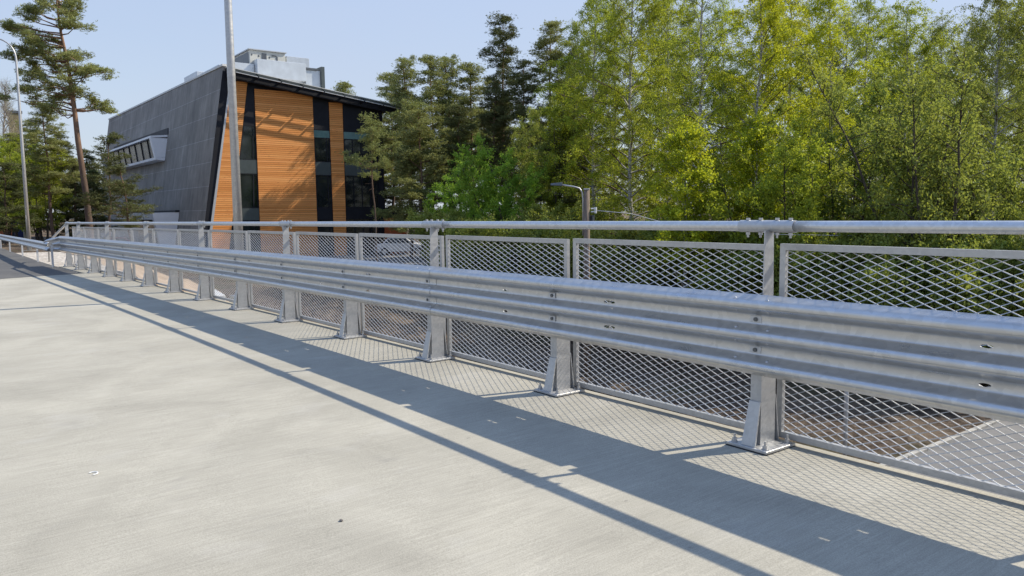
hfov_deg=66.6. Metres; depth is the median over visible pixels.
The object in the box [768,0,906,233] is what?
birch tree
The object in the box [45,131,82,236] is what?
pine tree
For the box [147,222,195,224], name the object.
handrail
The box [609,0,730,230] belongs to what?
birch tree
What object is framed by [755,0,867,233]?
birch tree
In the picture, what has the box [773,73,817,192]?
birch tree
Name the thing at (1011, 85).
pine tree
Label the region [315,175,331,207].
window
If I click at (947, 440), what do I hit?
kerb
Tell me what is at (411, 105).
pine tree
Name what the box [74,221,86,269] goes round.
railing post
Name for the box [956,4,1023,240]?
birch tree
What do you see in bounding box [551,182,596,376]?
street light
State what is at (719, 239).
bush
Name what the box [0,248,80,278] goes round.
road
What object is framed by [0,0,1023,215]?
sky
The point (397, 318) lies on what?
ground
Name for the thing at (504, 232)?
bush
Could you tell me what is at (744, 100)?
birch tree
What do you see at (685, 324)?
guardrail beam
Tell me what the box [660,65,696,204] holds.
pine tree
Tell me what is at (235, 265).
guardrail beam
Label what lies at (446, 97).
pine tree
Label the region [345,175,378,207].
window
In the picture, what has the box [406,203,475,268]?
bush
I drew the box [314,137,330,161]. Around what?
window
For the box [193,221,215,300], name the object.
railing post
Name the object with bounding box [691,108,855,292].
alder tree
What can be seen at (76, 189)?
pine tree
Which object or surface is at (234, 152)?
lamp post
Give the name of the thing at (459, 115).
pine tree
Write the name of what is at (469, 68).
pine tree
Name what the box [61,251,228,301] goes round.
sand bank
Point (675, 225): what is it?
handrail
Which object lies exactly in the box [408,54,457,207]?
pine tree
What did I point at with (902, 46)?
birch tree
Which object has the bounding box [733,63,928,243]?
alder tree
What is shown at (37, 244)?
road guardrail
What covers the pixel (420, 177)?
pine tree
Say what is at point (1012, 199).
alder tree
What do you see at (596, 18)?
birch tree
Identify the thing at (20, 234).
blue shed
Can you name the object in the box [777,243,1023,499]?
panel
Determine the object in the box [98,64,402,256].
building
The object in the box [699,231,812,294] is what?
bush
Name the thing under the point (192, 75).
roof light
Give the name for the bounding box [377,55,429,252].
pine tree
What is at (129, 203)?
pine tree
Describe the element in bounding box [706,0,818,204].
birch tree
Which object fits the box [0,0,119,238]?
pine tree
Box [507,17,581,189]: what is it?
pine tree
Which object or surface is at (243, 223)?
handrail
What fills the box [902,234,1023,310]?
bush
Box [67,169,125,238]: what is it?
pine tree
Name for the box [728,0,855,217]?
birch tree
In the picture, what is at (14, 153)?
alder tree
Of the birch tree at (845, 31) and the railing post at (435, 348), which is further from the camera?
the birch tree at (845, 31)
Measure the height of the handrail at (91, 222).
0.084 m
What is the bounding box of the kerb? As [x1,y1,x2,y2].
[880,420,1001,466]
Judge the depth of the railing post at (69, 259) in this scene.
25.36 m
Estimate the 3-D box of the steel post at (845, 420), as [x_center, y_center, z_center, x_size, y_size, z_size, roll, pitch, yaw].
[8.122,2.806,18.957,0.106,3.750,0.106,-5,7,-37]
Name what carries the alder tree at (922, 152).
on the ground
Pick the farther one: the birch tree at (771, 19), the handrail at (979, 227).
the birch tree at (771, 19)
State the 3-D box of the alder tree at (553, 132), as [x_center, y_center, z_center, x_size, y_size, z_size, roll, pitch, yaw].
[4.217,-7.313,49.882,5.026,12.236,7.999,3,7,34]
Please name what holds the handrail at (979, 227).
attached to the railing post at (760, 434)
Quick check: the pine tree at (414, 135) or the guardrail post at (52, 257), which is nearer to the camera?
the guardrail post at (52, 257)
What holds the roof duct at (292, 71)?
on the building
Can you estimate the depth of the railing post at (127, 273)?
19.14 m
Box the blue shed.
[0,206,23,237]
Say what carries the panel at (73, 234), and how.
on the deck edge
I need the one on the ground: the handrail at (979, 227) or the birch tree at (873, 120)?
the birch tree at (873, 120)
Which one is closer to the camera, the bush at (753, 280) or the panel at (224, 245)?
the panel at (224, 245)
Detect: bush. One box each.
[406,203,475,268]
[441,211,516,270]
[480,211,576,290]
[508,196,608,269]
[513,220,607,277]
[560,212,653,327]
[594,216,692,352]
[633,203,724,286]
[661,211,779,288]
[675,234,774,294]
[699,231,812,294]
[752,220,888,299]
[773,234,881,302]
[815,232,951,310]
[818,216,971,301]
[878,233,1023,386]
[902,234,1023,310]
[939,234,1023,385]
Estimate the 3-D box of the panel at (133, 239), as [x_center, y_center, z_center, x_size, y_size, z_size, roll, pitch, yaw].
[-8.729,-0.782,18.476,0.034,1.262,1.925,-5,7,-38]
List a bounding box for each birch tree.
[520,0,658,233]
[528,18,640,206]
[549,0,698,236]
[582,0,657,218]
[591,62,639,218]
[595,0,705,220]
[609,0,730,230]
[621,53,698,219]
[637,0,786,233]
[639,1,737,208]
[670,0,836,231]
[673,0,765,232]
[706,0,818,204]
[717,58,787,208]
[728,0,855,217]
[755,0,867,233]
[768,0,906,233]
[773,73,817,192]
[803,9,894,218]
[808,0,921,246]
[839,0,980,235]
[851,11,919,214]
[852,73,890,188]
[869,26,958,202]
[879,8,1006,240]
[916,0,1023,239]
[932,11,1017,209]
[940,0,1023,237]
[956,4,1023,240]
[980,6,1023,236]
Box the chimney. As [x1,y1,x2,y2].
[8,110,21,136]
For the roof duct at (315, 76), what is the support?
on the building
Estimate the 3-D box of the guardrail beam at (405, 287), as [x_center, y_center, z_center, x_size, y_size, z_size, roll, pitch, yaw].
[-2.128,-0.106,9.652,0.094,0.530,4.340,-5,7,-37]
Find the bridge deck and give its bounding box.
[0,272,1023,575]
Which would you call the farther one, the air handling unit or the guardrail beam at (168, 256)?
the air handling unit
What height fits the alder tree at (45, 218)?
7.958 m
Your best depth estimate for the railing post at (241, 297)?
12.88 m
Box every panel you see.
[72,227,85,266]
[84,227,99,269]
[97,227,115,273]
[113,227,133,277]
[131,228,155,282]
[153,228,180,287]
[178,229,211,296]
[209,230,250,305]
[247,230,298,317]
[295,232,360,327]
[359,233,445,347]
[445,235,569,378]
[573,238,763,428]
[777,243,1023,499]
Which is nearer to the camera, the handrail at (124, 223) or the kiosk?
the handrail at (124, 223)
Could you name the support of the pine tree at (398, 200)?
on the ground
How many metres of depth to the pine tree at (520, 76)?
58.94 m
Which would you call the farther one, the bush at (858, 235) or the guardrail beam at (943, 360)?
the bush at (858, 235)
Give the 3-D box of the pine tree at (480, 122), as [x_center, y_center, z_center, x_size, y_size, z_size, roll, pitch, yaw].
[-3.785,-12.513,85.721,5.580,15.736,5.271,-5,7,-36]
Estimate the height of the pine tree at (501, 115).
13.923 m
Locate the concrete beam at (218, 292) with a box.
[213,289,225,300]
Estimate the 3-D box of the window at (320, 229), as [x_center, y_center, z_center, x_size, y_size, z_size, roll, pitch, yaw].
[-15.075,-4.071,63.090,1.334,2.995,0.083,-5,7,-37]
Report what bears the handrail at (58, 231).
attached to the railing post at (69, 259)
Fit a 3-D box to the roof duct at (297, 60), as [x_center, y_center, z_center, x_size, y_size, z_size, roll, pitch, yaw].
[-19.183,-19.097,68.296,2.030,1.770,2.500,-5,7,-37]
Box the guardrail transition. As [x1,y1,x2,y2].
[44,237,60,250]
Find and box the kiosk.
[383,207,406,254]
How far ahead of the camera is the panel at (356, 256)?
10.68 m
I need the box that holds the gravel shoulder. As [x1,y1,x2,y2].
[17,252,137,277]
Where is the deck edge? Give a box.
[59,266,90,273]
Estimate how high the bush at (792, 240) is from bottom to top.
6.274 m
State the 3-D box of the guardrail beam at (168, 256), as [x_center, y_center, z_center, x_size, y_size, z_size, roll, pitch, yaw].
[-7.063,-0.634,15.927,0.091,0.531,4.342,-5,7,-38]
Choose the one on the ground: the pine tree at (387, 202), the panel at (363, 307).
the pine tree at (387, 202)
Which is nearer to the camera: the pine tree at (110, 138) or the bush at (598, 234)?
the bush at (598, 234)
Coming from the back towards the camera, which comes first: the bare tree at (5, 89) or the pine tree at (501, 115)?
the bare tree at (5, 89)
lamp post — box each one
[0,39,31,250]
[224,0,253,307]
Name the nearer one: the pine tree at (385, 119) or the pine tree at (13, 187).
the pine tree at (13, 187)
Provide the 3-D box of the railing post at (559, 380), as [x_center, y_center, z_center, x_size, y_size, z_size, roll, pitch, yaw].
[0.399,0.421,6.584,0.320,0.936,0.310,-5,7,-37]
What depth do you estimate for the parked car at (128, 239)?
59.95 m
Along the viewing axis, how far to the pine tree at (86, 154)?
71.39 m
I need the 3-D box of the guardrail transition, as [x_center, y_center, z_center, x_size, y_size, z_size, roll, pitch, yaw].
[-15.319,-1.470,25.941,0.547,0.506,0.144,-1,6,0]
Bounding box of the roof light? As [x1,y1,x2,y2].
[184,71,202,81]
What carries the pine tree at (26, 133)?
on the ground
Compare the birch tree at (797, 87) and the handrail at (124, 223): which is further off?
the birch tree at (797, 87)
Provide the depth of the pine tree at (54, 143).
54.36 m
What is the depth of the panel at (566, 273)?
7.46 m
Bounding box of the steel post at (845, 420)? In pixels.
[842,391,848,455]
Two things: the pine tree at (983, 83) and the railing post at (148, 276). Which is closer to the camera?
the railing post at (148, 276)
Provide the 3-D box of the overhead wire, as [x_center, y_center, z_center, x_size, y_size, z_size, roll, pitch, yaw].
[18.054,-2.500,29.899,29.584,1.275,0.398,-1,6,1]
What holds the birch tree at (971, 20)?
on the ground
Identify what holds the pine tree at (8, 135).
on the ground
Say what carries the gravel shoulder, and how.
on the ground
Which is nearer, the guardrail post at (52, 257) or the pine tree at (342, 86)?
the guardrail post at (52, 257)
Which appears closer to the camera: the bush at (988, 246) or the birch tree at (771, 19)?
the bush at (988, 246)
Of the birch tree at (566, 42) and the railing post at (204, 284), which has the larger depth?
the birch tree at (566, 42)
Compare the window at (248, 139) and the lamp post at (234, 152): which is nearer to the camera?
the lamp post at (234, 152)
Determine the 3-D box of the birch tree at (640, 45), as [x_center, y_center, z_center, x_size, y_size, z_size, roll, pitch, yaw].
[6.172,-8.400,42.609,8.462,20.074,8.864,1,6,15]
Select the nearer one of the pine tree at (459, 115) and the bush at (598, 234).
the bush at (598, 234)
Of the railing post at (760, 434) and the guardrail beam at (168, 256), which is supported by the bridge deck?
the railing post at (760, 434)
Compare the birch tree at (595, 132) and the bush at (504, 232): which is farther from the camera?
the birch tree at (595, 132)
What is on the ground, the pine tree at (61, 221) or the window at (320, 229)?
the pine tree at (61, 221)
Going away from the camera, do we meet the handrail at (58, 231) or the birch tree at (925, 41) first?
the handrail at (58, 231)
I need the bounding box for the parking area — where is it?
[320,253,429,283]
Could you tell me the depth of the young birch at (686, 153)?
33.62 m
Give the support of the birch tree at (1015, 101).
on the ground
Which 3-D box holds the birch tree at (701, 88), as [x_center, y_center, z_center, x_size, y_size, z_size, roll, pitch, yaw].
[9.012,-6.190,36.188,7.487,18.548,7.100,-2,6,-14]
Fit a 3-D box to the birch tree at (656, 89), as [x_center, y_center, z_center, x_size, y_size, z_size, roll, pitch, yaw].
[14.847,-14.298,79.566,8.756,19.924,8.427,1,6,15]
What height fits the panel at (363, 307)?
1.262 m
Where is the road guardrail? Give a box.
[0,234,49,251]
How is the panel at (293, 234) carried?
attached to the railing post at (241, 297)
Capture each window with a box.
[230,220,260,251]
[239,125,256,159]
[240,173,258,207]
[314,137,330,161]
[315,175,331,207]
[317,219,333,255]
[343,139,377,163]
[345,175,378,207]
[346,218,379,254]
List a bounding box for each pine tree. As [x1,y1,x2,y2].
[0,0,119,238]
[0,119,62,239]
[0,132,24,236]
[0,161,46,244]
[11,102,80,237]
[14,155,72,240]
[41,161,104,237]
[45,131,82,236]
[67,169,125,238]
[68,132,146,236]
[68,148,109,217]
[89,163,162,239]
[331,80,355,94]
[338,111,402,261]
[367,98,446,257]
[371,72,420,206]
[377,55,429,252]
[378,106,453,260]
[383,125,404,206]
[384,125,417,205]
[391,138,432,186]
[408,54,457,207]
[421,54,473,195]
[430,104,483,210]
[445,62,497,208]
[468,75,517,179]
[469,104,484,183]
[476,11,535,185]
[493,58,557,204]
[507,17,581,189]
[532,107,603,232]
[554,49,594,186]
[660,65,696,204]
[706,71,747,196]
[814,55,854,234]
[969,74,993,193]
[997,76,1023,217]
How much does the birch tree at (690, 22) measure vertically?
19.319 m
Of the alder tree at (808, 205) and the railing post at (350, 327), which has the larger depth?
the alder tree at (808, 205)
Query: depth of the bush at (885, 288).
27.40 m
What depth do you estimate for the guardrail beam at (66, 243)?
24.87 m
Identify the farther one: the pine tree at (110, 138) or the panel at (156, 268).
the pine tree at (110, 138)
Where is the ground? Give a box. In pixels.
[1,210,1021,463]
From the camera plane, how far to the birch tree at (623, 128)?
60.19 m
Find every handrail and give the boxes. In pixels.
[48,224,64,261]
[79,222,103,223]
[108,222,142,224]
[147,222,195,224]
[203,222,278,225]
[290,221,422,227]
[442,221,738,230]
[793,221,1023,233]
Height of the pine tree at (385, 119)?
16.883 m
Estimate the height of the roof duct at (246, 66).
1.250 m
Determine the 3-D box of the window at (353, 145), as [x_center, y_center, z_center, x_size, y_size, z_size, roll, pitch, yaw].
[-12.467,-11.268,64.400,3.010,1.925,0.083,-5,7,-37]
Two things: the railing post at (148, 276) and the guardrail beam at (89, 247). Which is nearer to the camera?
the railing post at (148, 276)
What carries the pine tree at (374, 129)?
on the ground
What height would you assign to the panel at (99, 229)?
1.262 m
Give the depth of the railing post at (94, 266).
22.26 m
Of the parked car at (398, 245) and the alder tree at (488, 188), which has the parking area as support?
the parked car at (398, 245)
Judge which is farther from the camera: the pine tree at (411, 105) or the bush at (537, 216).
the pine tree at (411, 105)
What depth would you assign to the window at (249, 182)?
59.16 m
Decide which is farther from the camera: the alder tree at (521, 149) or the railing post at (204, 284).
the alder tree at (521, 149)
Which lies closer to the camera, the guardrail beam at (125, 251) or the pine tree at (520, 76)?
the guardrail beam at (125, 251)
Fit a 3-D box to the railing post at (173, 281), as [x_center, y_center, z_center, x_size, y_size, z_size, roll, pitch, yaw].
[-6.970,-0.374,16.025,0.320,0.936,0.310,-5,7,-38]
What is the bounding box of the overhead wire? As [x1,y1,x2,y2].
[597,210,1019,238]
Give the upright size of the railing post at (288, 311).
1.468 m
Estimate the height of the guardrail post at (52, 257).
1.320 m
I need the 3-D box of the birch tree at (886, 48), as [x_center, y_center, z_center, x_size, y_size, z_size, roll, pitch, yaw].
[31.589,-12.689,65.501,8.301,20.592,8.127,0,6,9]
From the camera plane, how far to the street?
20.28 m
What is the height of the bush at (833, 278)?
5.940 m
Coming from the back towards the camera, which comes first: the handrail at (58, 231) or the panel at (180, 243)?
the handrail at (58, 231)
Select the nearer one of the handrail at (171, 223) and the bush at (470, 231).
the handrail at (171, 223)
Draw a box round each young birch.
[634,113,744,288]
[715,111,802,243]
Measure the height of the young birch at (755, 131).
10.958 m
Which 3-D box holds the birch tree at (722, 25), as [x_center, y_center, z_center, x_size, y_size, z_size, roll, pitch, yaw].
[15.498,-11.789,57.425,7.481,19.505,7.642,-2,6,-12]
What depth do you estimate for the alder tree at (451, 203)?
50.42 m
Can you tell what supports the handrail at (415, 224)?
attached to the railing post at (435, 348)
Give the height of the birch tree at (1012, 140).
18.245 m
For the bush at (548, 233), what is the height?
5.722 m
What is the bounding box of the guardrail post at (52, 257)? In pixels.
[50,245,53,266]
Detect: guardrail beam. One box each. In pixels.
[57,236,76,253]
[72,237,106,258]
[102,240,143,264]
[137,242,200,274]
[196,247,282,288]
[271,253,436,315]
[429,266,769,375]
[725,292,1023,423]
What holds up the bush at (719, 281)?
on the ground
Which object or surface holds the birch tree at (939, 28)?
on the ground
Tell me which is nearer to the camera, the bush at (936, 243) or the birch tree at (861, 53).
the bush at (936, 243)
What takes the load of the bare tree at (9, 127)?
on the ground
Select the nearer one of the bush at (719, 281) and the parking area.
the bush at (719, 281)
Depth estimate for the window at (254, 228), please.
59.54 m
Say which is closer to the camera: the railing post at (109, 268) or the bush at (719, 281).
the railing post at (109, 268)
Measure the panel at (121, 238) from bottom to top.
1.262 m
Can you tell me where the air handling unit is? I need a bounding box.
[235,48,286,63]
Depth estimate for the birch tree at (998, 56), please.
35.23 m
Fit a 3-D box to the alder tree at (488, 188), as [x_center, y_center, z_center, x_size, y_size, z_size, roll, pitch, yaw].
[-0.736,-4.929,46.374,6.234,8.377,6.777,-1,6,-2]
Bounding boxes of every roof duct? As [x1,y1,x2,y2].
[235,62,254,71]
[253,59,305,82]
[285,56,308,67]
[303,67,324,87]
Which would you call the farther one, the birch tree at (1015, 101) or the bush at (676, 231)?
the birch tree at (1015, 101)
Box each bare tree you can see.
[0,76,19,168]
[0,99,23,132]
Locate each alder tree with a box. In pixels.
[0,135,29,236]
[0,135,76,240]
[422,174,515,239]
[448,131,551,230]
[498,97,569,220]
[523,73,604,220]
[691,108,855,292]
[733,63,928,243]
[789,23,1012,274]
[884,93,1023,262]
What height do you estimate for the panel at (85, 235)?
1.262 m
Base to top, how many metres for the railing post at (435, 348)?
1.468 m
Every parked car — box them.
[111,237,143,246]
[374,238,421,254]
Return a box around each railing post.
[63,222,74,266]
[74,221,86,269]
[87,256,100,272]
[102,221,116,276]
[119,262,135,281]
[140,221,157,286]
[164,270,183,292]
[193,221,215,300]
[229,281,253,310]
[274,220,302,322]
[333,300,366,339]
[415,219,454,362]
[533,337,584,397]
[725,218,796,455]
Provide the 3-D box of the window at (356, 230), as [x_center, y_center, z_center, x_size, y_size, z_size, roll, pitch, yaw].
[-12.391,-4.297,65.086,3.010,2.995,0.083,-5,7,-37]
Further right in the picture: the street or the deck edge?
the street
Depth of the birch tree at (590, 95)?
62.46 m
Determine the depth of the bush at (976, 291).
26.12 m
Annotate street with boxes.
[889,421,1023,500]
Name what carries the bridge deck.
on the abutment
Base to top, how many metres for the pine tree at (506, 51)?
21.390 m
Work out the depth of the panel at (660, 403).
5.86 m
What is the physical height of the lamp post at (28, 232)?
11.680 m
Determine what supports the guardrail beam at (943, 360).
attached to the railing post at (760, 434)
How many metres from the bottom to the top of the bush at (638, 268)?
6.634 m
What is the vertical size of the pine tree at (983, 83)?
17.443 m

